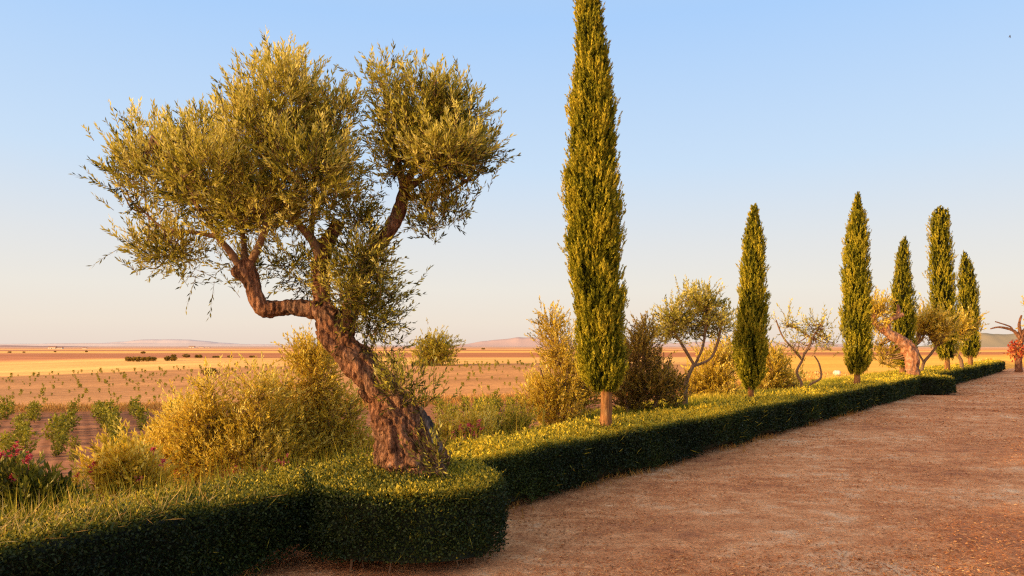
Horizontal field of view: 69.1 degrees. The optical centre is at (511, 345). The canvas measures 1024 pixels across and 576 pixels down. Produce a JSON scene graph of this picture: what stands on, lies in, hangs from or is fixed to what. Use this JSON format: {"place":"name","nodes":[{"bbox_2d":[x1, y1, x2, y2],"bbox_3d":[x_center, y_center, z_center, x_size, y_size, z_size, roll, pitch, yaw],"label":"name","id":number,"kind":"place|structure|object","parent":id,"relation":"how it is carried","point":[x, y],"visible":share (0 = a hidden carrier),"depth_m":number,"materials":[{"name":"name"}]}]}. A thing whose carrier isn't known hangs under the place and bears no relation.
{"place":"outdoors","nodes":[
{"label":"outdoors","id":0,"kind":"place"},
{"bbox_2d":[0,345,81,346],"bbox_3d":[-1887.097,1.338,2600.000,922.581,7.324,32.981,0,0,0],"label":"distant hill","id":1,"kind":"structure","parent":0,"point":[33,346],"depth_m":2592.77,"materials":[{"name":"brown soil"}]},
{"bbox_2d":[110,339,234,343],"bbox_3d":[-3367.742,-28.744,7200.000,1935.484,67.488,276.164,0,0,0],"label":"distant hill","id":2,"kind":"structure","parent":0,"point":[164,341],"depth_m":7160.48,"materials":[{"name":"brown soil"}]},
{"bbox_2d":[0,343,415,345],"bbox_3d":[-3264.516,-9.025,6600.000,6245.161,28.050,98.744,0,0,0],"label":"distant hill","id":3,"kind":"structure","parent":0,"point":[93,344],"depth_m":6581.57,"materials":[{"name":"brown soil"}]},
{"bbox_2d":[0,416,587,524],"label":"wild grass","id":4,"kind":"structure","parent":0,"point":[217,477],"depth_m":6.67,"materials":[{"name":"green plant"}]},
{"bbox_2d":[0,346,1023,569],"bbox_3d":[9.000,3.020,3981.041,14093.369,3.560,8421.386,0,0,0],"label":"ground","id":5,"kind":"structure","parent":0,"point":[63,363],"depth_m":98.82,"materials":[{"name":"soil"}]},
{"bbox_2d":[0,405,11,419],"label":"grape vine","id":6,"kind":"object","parent":5,"relation":"on","point":[5,415],"visible":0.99,"depth_m":47.09,"materials":[{"name":"green plant"}]},
{"bbox_2d":[0,395,12,411],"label":"grape vine","id":7,"kind":"object","parent":5,"relation":"on","point":[3,399],"visible":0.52,"depth_m":51.10,"materials":[{"name":"green plant"}]},
{"bbox_2d":[0,430,17,453],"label":"grape vine","id":8,"kind":"object","parent":5,"relation":"on","point":[5,436],"visible":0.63,"depth_m":30.46,"materials":[{"name":"green plant"}]},
{"bbox_2d":[0,434,17,457],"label":"grape vine","id":9,"kind":"object","parent":5,"relation":"on","point":[11,445],"visible":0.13,"depth_m":31.25,"materials":[{"name":"green plant"}]},
{"bbox_2d":[7,400,15,414],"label":"grape vine","id":10,"kind":"object","parent":5,"relation":"on","point":[12,409],"visible":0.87,"depth_m":50.10,"materials":[{"name":"green plant"}]},
{"bbox_2d":[10,413,26,433],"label":"grape vine","id":11,"kind":"object","parent":5,"relation":"on","point":[19,417],"visible":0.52,"depth_m":39.31,"materials":[{"name":"green plant"}]},
{"bbox_2d":[13,412,27,424],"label":"grape vine","id":12,"kind":"object","parent":5,"relation":"on","point":[21,416],"visible":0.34,"depth_m":42.61,"materials":[{"name":"green plant"}]},
{"bbox_2d":[16,431,30,446],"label":"grape vine","id":13,"kind":"object","parent":5,"relation":"on","point":[23,438],"visible":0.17,"depth_m":34.85,"materials":[{"name":"green plant"}]},
{"bbox_2d":[9,421,40,452],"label":"grape vine","id":14,"kind":"object","parent":5,"relation":"on","point":[24,431],"visible":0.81,"depth_m":32.25,"materials":[{"name":"green plant"}]},
{"bbox_2d":[18,420,31,434],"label":"grape vine","id":15,"kind":"object","parent":5,"relation":"on","point":[21,424],"visible":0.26,"depth_m":37.80,"materials":[{"name":"green plant"}]},
{"bbox_2d":[25,401,43,422],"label":"grape vine","id":16,"kind":"object","parent":5,"relation":"on","point":[34,417],"visible":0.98,"depth_m":45.38,"materials":[{"name":"green plant"}]},
{"bbox_2d":[0,441,90,520],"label":"oleander bush","id":17,"kind":"object","parent":5,"relation":"on","point":[31,476],"visible":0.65,"depth_m":6.59,"materials":[{"name":"green plant"}]},
{"bbox_2d":[41,421,60,440],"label":"grape vine","id":18,"kind":"object","parent":5,"relation":"on","point":[49,430],"visible":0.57,"depth_m":37.00,"materials":[{"name":"green plant"}]},
{"bbox_2d":[50,441,62,456],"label":"grape vine","id":19,"kind":"object","parent":5,"relation":"on","point":[56,451],"visible":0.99,"depth_m":31.87,"materials":[{"name":"green plant"}]},
{"bbox_2d":[44,413,72,443],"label":"grape vine","id":20,"kind":"object","parent":5,"relation":"on","point":[56,420],"visible":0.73,"depth_m":35.81,"materials":[{"name":"green plant"}]},
{"bbox_2d":[51,432,69,453],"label":"grape vine","id":21,"kind":"object","parent":5,"relation":"on","point":[62,436],"visible":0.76,"depth_m":32.82,"materials":[{"name":"green plant"}]},
{"bbox_2d":[54,426,70,444],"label":"grape vine","id":22,"kind":"object","parent":5,"relation":"on","point":[65,430],"visible":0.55,"depth_m":35.53,"materials":[{"name":"green plant"}]},
{"bbox_2d":[58,412,75,430],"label":"grape vine","id":23,"kind":"object","parent":5,"relation":"on","point":[66,417],"visible":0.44,"depth_m":39.68,"materials":[{"name":"green plant"}]},
{"bbox_2d":[62,409,82,428],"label":"grape vine","id":24,"kind":"object","parent":5,"relation":"on","point":[72,414],"visible":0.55,"depth_m":41.84,"materials":[{"name":"green plant"}]},
{"bbox_2d":[66,448,79,461],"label":"grape vine","id":25,"kind":"object","parent":5,"relation":"on","point":[72,456],"visible":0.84,"depth_m":30.54,"materials":[{"name":"green plant"}]},
{"bbox_2d":[67,434,80,448],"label":"grape vine","id":26,"kind":"object","parent":5,"relation":"on","point":[72,439],"visible":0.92,"depth_m":34.27,"materials":[{"name":"green plant"}]},
{"bbox_2d":[67,400,80,411],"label":"grape vine","id":27,"kind":"object","parent":5,"relation":"on","point":[73,406],"visible":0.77,"depth_m":50.16,"materials":[{"name":"green plant"}]},
{"bbox_2d":[72,467,90,486],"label":"grape vine","id":28,"kind":"object","parent":5,"relation":"on","point":[87,483],"visible":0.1,"depth_m":22.76,"materials":[{"name":"green plant"}]},
{"bbox_2d":[90,401,103,417],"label":"grape vine","id":29,"kind":"object","parent":5,"relation":"on","point":[95,407],"visible":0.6,"depth_m":47.82,"materials":[{"name":"green plant"}]},
{"bbox_2d":[94,405,112,429],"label":"grape vine","id":30,"kind":"object","parent":5,"relation":"on","point":[104,410],"visible":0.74,"depth_m":41.58,"materials":[{"name":"green plant"}]},
{"bbox_2d":[97,399,115,418],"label":"grape vine","id":31,"kind":"object","parent":5,"relation":"on","point":[110,403],"visible":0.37,"depth_m":45.37,"materials":[{"name":"green plant"}]},
{"bbox_2d":[107,411,118,426],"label":"grape vine","id":32,"kind":"object","parent":5,"relation":"on","point":[112,413],"visible":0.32,"depth_m":40.97,"materials":[{"name":"green plant"}]},
{"bbox_2d":[105,413,121,433],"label":"grape vine","id":33,"kind":"object","parent":5,"relation":"on","point":[110,424],"visible":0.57,"depth_m":37.77,"materials":[{"name":"green plant"}]},
{"bbox_2d":[104,417,124,433],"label":"grape vine","id":34,"kind":"object","parent":5,"relation":"on","point":[112,426],"visible":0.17,"depth_m":38.38,"materials":[{"name":"green plant"}]},
{"bbox_2d":[108,405,122,418],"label":"grape vine","id":35,"kind":"object","parent":5,"relation":"on","point":[116,408],"visible":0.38,"depth_m":44.00,"materials":[{"name":"green plant"}]},
{"bbox_2d":[111,423,128,437],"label":"grape vine","id":36,"kind":"object","parent":5,"relation":"on","point":[113,432],"visible":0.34,"depth_m":33.94,"materials":[{"name":"green plant"}]},
{"bbox_2d":[58,416,194,503],"bbox_3d":[-3.768,1.289,7.355,1.218,1.174,1.006,0,0,0],"label":"oleander bush","id":37,"kind":"object","parent":5,"relation":"on","point":[108,453],"visible":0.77,"depth_m":7.18,"materials":[{"name":"yellow plant"}]},
{"bbox_2d":[128,396,141,415],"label":"grape vine","id":38,"kind":"object","parent":5,"relation":"on","point":[132,402],"visible":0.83,"depth_m":48.91,"materials":[{"name":"green plant"}]},
{"bbox_2d":[125,356,156,361],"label":"field bush","id":39,"kind":"object","parent":5,"relation":"on","point":[139,358],"visible":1,"depth_m":140.77,"materials":[{"name":"green plant"}]},
{"bbox_2d":[132,405,150,422],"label":"grape vine","id":40,"kind":"object","parent":5,"relation":"on","point":[140,413],"visible":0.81,"depth_m":45.08,"materials":[{"name":"green plant"}]},
{"bbox_2d":[136,418,146,429],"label":"grape vine","id":41,"kind":"object","parent":5,"relation":"on","point":[142,422],"visible":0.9,"depth_m":41.53,"materials":[{"name":"green plant"}]},
{"bbox_2d":[0,477,285,546],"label":"dry stalks","id":42,"kind":"object","parent":5,"relation":"on","point":[57,509],"visible":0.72,"depth_m":4.72,"materials":[{"name":"green plant"}]},
{"bbox_2d":[0,462,325,575],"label":"clipped hedge","id":43,"kind":"object","parent":5,"relation":"on","point":[216,537],"visible":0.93,"depth_m":4.88,"materials":[{"name":"green plant"}]},
{"bbox_2d":[164,356,176,360],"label":"field bush","id":44,"kind":"object","parent":5,"relation":"on","point":[169,358],"visible":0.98,"depth_m":140.72,"materials":[{"name":"green plant"}]},
{"bbox_2d":[127,381,235,487],"bbox_3d":[-4.027,1.273,8.952,1.401,1.708,1.048,0,0,28],"label":"olive shrub","id":45,"kind":"object","parent":5,"relation":"on","point":[163,407],"visible":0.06,"depth_m":8.81,"materials":[{"name":"yellow plant"}]},
{"bbox_2d":[200,367,217,375],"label":"field bush","id":46,"kind":"object","parent":5,"relation":"on","point":[208,370],"visible":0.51,"depth_m":94.91,"materials":[{"name":"green plant"}]},
{"bbox_2d":[122,350,329,488],"bbox_3d":[-3.266,1.092,8.593,2.293,2.077,1.379,0,0,0],"label":"olive shrub","id":47,"kind":"object","parent":5,"relation":"on","point":[197,435],"visible":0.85,"depth_m":8.45,"materials":[{"name":"yellow plant"}]},
{"bbox_2d":[7,359,540,378],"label":"young vines","id":48,"kind":"object","parent":5,"relation":"on","point":[165,372],"visible":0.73,"depth_m":105.81,"materials":[{"name":"green plant"}]},
{"bbox_2d":[70,25,520,484],"bbox_3d":[-1.725,-0.378,6.111,3.616,4.394,1.900,0,0,0],"label":"olive tree","id":49,"kind":"object","parent":5,"relation":"on","point":[439,125],"visible":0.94,"depth_m":5.95,"materials":[{"name":"green plant"}]},
{"bbox_2d":[246,362,348,472],"bbox_3d":[-2.671,1.127,9.184,1.310,1.877,1.254,0,0,31],"label":"olive shrub","id":50,"kind":"object","parent":5,"relation":"on","point":[290,398],"visible":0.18,"depth_m":9.17,"materials":[{"name":"green plant"}]},
{"bbox_2d":[271,319,374,467],"bbox_3d":[-2.469,0.834,9.585,1.808,2.659,1.586,0,0,19],"label":"olive shrub","id":51,"kind":"object","parent":5,"relation":"on","point":[316,361],"visible":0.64,"depth_m":9.44,"materials":[{"name":"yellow plant"}]},
{"bbox_2d":[299,448,511,572],"bbox_3d":[-0.898,1.300,6.037,1.802,0.853,1.732,0,0,0],"label":"round hedge","id":52,"kind":"object","parent":5,"relation":"on","point":[367,510],"visible":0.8,"depth_m":5.43,"materials":[{"name":"green plant"}]},
{"bbox_2d":[3,377,818,412],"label":"dry verge","id":53,"kind":"structure","parent":5,"relation":"on","point":[63,408],"depth_m":55.15,"materials":[{"name":"brown plant"}]},
{"bbox_2d":[405,317,465,365],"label":"lone tree","id":54,"kind":"object","parent":5,"relation":"on","point":[442,352],"visible":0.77,"depth_m":104.36,"materials":[{"name":"green plant"}]},
{"bbox_2d":[431,396,444,413],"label":"grape vine","id":55,"kind":"object","parent":5,"relation":"on","point":[438,400],"visible":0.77,"depth_m":48.83,"materials":[{"name":"green plant"}]},
{"bbox_2d":[445,403,454,417],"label":"grape vine","id":56,"kind":"object","parent":5,"relation":"on","point":[450,409],"visible":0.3,"depth_m":47.04,"materials":[{"name":"green plant"}]},
{"bbox_2d":[446,403,462,422],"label":"grape vine","id":57,"kind":"object","parent":5,"relation":"on","point":[455,408],"visible":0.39,"depth_m":42.86,"materials":[{"name":"green plant"}]},
{"bbox_2d":[460,395,469,411],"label":"grape vine","id":58,"kind":"object","parent":5,"relation":"on","point":[462,400],"visible":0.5,"depth_m":49.91,"materials":[{"name":"green plant"}]},
{"bbox_2d":[429,391,507,443],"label":"oleander bush","id":59,"kind":"object","parent":5,"relation":"on","point":[471,422],"visible":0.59,"depth_m":10.16,"materials":[{"name":"green plant"}]},
{"bbox_2d":[472,397,483,410],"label":"grape vine","id":60,"kind":"object","parent":5,"relation":"on","point":[475,402],"visible":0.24,"depth_m":44.35,"materials":[{"name":"green plant"}]},
{"bbox_2d":[484,395,493,411],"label":"grape vine","id":61,"kind":"object","parent":5,"relation":"on","point":[486,399],"visible":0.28,"depth_m":47.37,"materials":[{"name":"green plant"}]},
{"bbox_2d":[488,398,500,412],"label":"grape vine","id":62,"kind":"object","parent":5,"relation":"on","point":[494,403],"visible":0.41,"depth_m":46.06,"materials":[{"name":"green plant"}]},
{"bbox_2d":[488,389,500,402],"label":"grape vine","id":63,"kind":"object","parent":5,"relation":"on","point":[495,396],"visible":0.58,"depth_m":54.27,"materials":[{"name":"green plant"}]},
{"bbox_2d":[492,398,503,411],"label":"grape vine","id":64,"kind":"object","parent":5,"relation":"on","point":[502,404],"visible":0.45,"depth_m":50.26,"materials":[{"name":"green plant"}]},
{"bbox_2d":[459,386,546,435],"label":"shrub","id":65,"kind":"object","parent":5,"relation":"on","point":[518,416],"visible":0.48,"depth_m":11.03,"materials":[{"name":"green plant"}]},
{"bbox_2d":[505,397,515,413],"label":"grape vine","id":66,"kind":"object","parent":5,"relation":"on","point":[513,403],"visible":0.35,"depth_m":45.05,"materials":[{"name":"green plant"}]},
{"bbox_2d":[514,394,525,410],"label":"grape vine","id":67,"kind":"object","parent":5,"relation":"on","point":[517,399],"visible":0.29,"depth_m":48.63,"materials":[{"name":"green plant"}]},
{"bbox_2d":[508,295,614,429],"bbox_3d":[0.824,0.492,12.381,1.795,2.690,1.471,0,0,0],"label":"olive shrub","id":68,"kind":"object","parent":5,"relation":"on","point":[558,397],"visible":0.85,"depth_m":12.20,"materials":[{"name":"yellow plant"}]},
{"bbox_2d":[557,0,631,474],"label":"cypress tree","id":69,"kind":"object","parent":5,"relation":"on","point":[591,199],"visible":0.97,"depth_m":9.49,"materials":[{"name":"green plant"}]},
{"bbox_2d":[597,310,694,411],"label":"olive shrub","id":70,"kind":"object","parent":5,"relation":"on","point":[640,381],"visible":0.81,"depth_m":13.07,"materials":[{"name":"green plant"}]},
{"bbox_2d":[444,373,921,506],"bbox_3d":[6.273,1.339,16.363,1.342,0.870,24.006,0,0,38],"label":"clipped hedge","id":71,"kind":"object","parent":5,"relation":"on","point":[578,451],"visible":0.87,"depth_m":10.13,"materials":[{"name":"green plant"}]},
{"bbox_2d":[646,274,738,404],"bbox_3d":[3.397,0.061,14.132,1.872,2.848,1.451,0,0,0],"label":"olive tree","id":72,"kind":"object","parent":5,"relation":"on","point":[676,316],"visible":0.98,"depth_m":13.92,"materials":[{"name":"green plant"}]},
{"bbox_2d":[681,332,743,396],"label":"shrub","id":73,"kind":"object","parent":5,"relation":"on","point":[718,376],"visible":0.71,"depth_m":16.79,"materials":[{"name":"yellow plant"}]},
{"bbox_2d":[729,203,773,397],"bbox_3d":[4.785,-0.664,14.970,0.807,4.465,0.834,0,0,37],"label":"cypress tree","id":74,"kind":"object","parent":5,"relation":"on","point":[750,348],"visible":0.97,"depth_m":14.84,"materials":[{"name":"green plant"}]},
{"bbox_2d":[757,340,816,389],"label":"shrub","id":75,"kind":"object","parent":5,"relation":"on","point":[777,376],"visible":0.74,"depth_m":18.81,"materials":[{"name":"yellow plant"}]},
{"bbox_2d":[768,297,857,387],"bbox_3d":[7.173,0.129,17.980,2.289,2.608,1.325,0,0,0],"label":"olive tree","id":76,"kind":"object","parent":5,"relation":"on","point":[811,336],"visible":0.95,"depth_m":17.98,"materials":[{"name":"green plant"}]},
{"bbox_2d":[833,370,840,375],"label":"round bale","id":77,"kind":"object","parent":5,"relation":"on","point":[837,372],"visible":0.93,"depth_m":69.85},
{"bbox_2d":[838,191,875,383],"bbox_3d":[9.499,-1.252,20.505,1.064,6.046,1.049,0,0,0],"label":"cypress tree","id":78,"kind":"object","parent":5,"relation":"on","point":[856,288],"visible":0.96,"depth_m":20.31,"materials":[{"name":"green plant"}]},
{"bbox_2d":[870,285,919,375],"bbox_3d":[12.940,-0.151,26.179,2.521,3.967,1.801,0,0,-23],"label":"olive tree","id":79,"kind":"object","parent":5,"relation":"on","point":[908,350],"visible":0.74,"depth_m":25.89,"materials":[{"name":"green plant"}]},
{"bbox_2d":[888,235,920,372],"bbox_3d":[14.727,-1.395,28.003,1.159,5.503,1.066,0,0,-17],"label":"cypress tree","id":80,"kind":"object","parent":5,"relation":"on","point":[903,292],"visible":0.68,"depth_m":27.79,"materials":[{"name":"green plant"}]},
{"bbox_2d":[885,372,956,394],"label":"round hedge","id":81,"kind":"object","parent":5,"relation":"on","point":[935,384],"visible":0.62,"depth_m":25.24,"materials":[{"name":"green plant"}]},
{"bbox_2d":[914,293,967,370],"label":"olive tree","id":82,"kind":"object","parent":5,"relation":"on","point":[937,329],"visible":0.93,"depth_m":28.60,"materials":[{"name":"green plant"}]},
{"bbox_2d":[923,205,963,370],"bbox_3d":[17.970,-2.048,31.051,1.497,7.643,1.399,0,0,0],"label":"cypress tree","id":83,"kind":"object","parent":5,"relation":"on","point":[943,289],"visible":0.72,"depth_m":30.75,"materials":[{"name":"green plant"}]},
{"bbox_2d":[901,359,1005,384],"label":"clipped hedge","id":84,"kind":"object","parent":5,"relation":"on","point":[981,368],"visible":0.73,"depth_m":35.81,"materials":[{"name":"green plant"}]},
{"bbox_2d":[956,250,983,364],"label":"cypress tree","id":85,"kind":"object","parent":5,"relation":"on","point":[969,294],"visible":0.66,"depth_m":37.78,"materials":[{"name":"green plant"}]},
{"bbox_2d":[955,304,987,382],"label":"olive tree","id":86,"kind":"object","parent":5,"relation":"on","point":[966,320],"visible":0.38,"depth_m":33.75,"materials":[{"name":"green plant"}]},
{"bbox_2d":[990,295,1023,371],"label":"olive tree","id":87,"kind":"object","parent":5,"relation":"on","point":[1018,351],"visible":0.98,"depth_m":46.91,"materials":[{"name":"plant"}]},
{"bbox_2d":[0,0,1023,345],"label":"sky","id":88,"kind":"structure","parent":0,"point":[792,109],"materials":[{"name":"blue"}]},
{"bbox_2d":[460,337,577,345],"bbox_3d":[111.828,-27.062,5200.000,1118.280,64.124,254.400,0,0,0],"label":"distant hill","id":89,"kind":"structure","parent":0,"point":[521,341],"depth_m":5146.24,"materials":[{"name":"brown soil"}]},
{"bbox_2d":[233,367,1023,575],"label":"dirt drive","id":90,"kind":"structure","parent":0,"point":[730,530],"depth_m":7.68,"materials":[{"name":"brown soil"}]},
{"bbox_2d":[242,410,877,575],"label":"hedge foot weeds","id":91,"kind":"object","parent":90,"relation":"on","point":[735,445],"visible":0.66,"depth_m":10.25,"materials":[{"name":"green plant"}]},
{"bbox_2d":[238,378,1023,575],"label":"fallen leaves","id":92,"kind":"object","parent":90,"relation":"on","point":[278,570],"visible":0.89,"depth_m":7.08,"materials":[{"name":"brown plant"}]},
{"bbox_2d":[510,364,943,435],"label":"bank grass","id":93,"kind":"structure","parent":0,"point":[693,398],"depth_m":16.13,"materials":[{"name":"plant"}]},
{"bbox_2d":[632,341,888,345],"bbox_3d":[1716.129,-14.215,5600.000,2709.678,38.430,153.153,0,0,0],"label":"distant hill","id":94,"kind":"structure","parent":0,"point":[706,344],"depth_m":5571.59,"materials":[{"name":"brown soil"}]},
{"bbox_2d":[735,357,993,381],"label":"stubble","id":95,"kind":"object","parent":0,"point":[812,373],"visible":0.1,"depth_m":68.99,"materials":[{"name":"yellow plant"}]},
{"bbox_2d":[918,333,1023,346],"bbox_3d":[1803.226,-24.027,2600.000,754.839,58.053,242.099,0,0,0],"label":"distant hill","id":96,"kind":"structure","parent":0,"point":[994,340],"depth_m":2553.28,"materials":[{"name":"brown soil"}]}
]}

